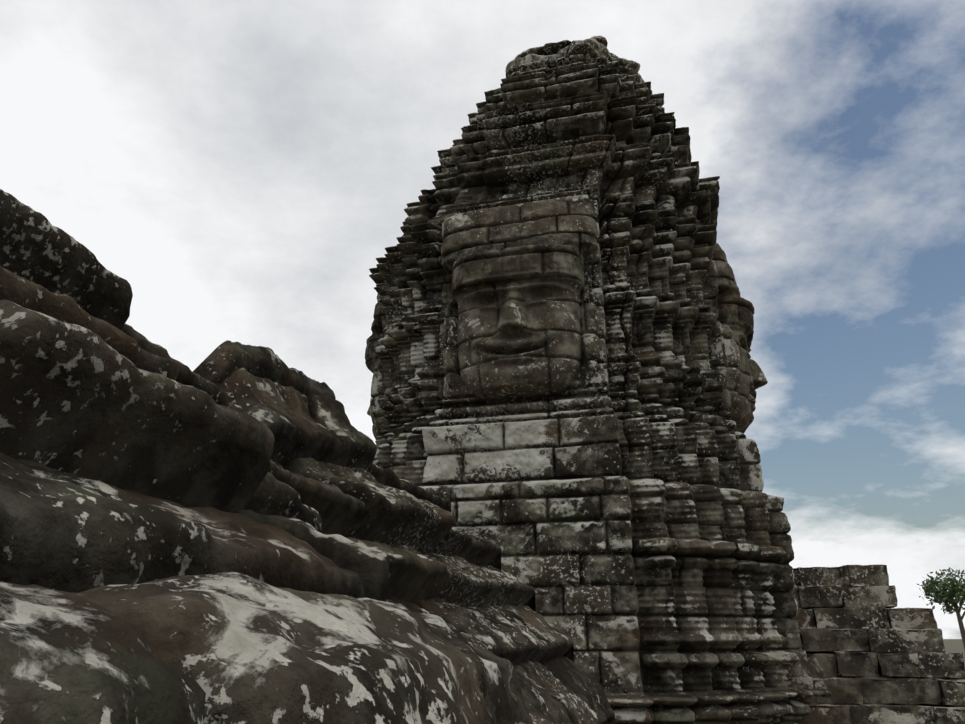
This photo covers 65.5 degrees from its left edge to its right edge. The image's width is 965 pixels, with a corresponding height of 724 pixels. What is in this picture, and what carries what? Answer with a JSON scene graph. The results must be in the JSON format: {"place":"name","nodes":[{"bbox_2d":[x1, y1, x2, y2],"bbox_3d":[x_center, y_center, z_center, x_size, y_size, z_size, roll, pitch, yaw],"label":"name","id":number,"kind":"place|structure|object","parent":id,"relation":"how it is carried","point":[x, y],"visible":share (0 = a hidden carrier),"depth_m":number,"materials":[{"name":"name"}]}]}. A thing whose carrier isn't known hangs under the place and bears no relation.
{"place":"outdoors","nodes":[
{"label":"outdoors","id":0,"kind":"place"},
{"bbox_2d":[0,0,964,638],"label":"sky","id":1,"kind":"structure","parent":0,"point":[246,167],"materials":[{"name":"white"}]},
{"bbox_2d":[449,508,614,723],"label":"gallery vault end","id":2,"kind":"object","parent":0,"point":[531,603],"visible":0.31,"depth_m":5.62,"materials":[{"name":"grey stone"}]},
{"bbox_2d":[943,639,964,666],"bbox_3d":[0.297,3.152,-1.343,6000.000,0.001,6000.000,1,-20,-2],"label":"ground","id":3,"kind":"structure","parent":0,"point":[953,646],"depth_m":327.77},
{"bbox_2d":[0,189,614,723],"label":"rock","id":4,"kind":"object","parent":3,"relation":"on","point":[230,533],"visible":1,"depth_m":1.30,"materials":[{"name":"stone"}]},
{"bbox_2d":[365,36,831,723],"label":"stone tower","id":5,"kind":"structure","parent":3,"relation":"on","point":[569,378],"depth_m":11.73,"materials":[{"name":"stone"}]},
{"bbox_2d":[786,565,964,723],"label":"stone wall","id":6,"kind":"structure","parent":3,"relation":"on","point":[874,656],"depth_m":10.99,"materials":[{"name":"stone"}]},
{"bbox_2d":[916,565,964,650],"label":"tree","id":7,"kind":"object","parent":3,"relation":"on","point":[956,591],"visible":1,"depth_m":109.64,"materials":[{"name":"green plant"}]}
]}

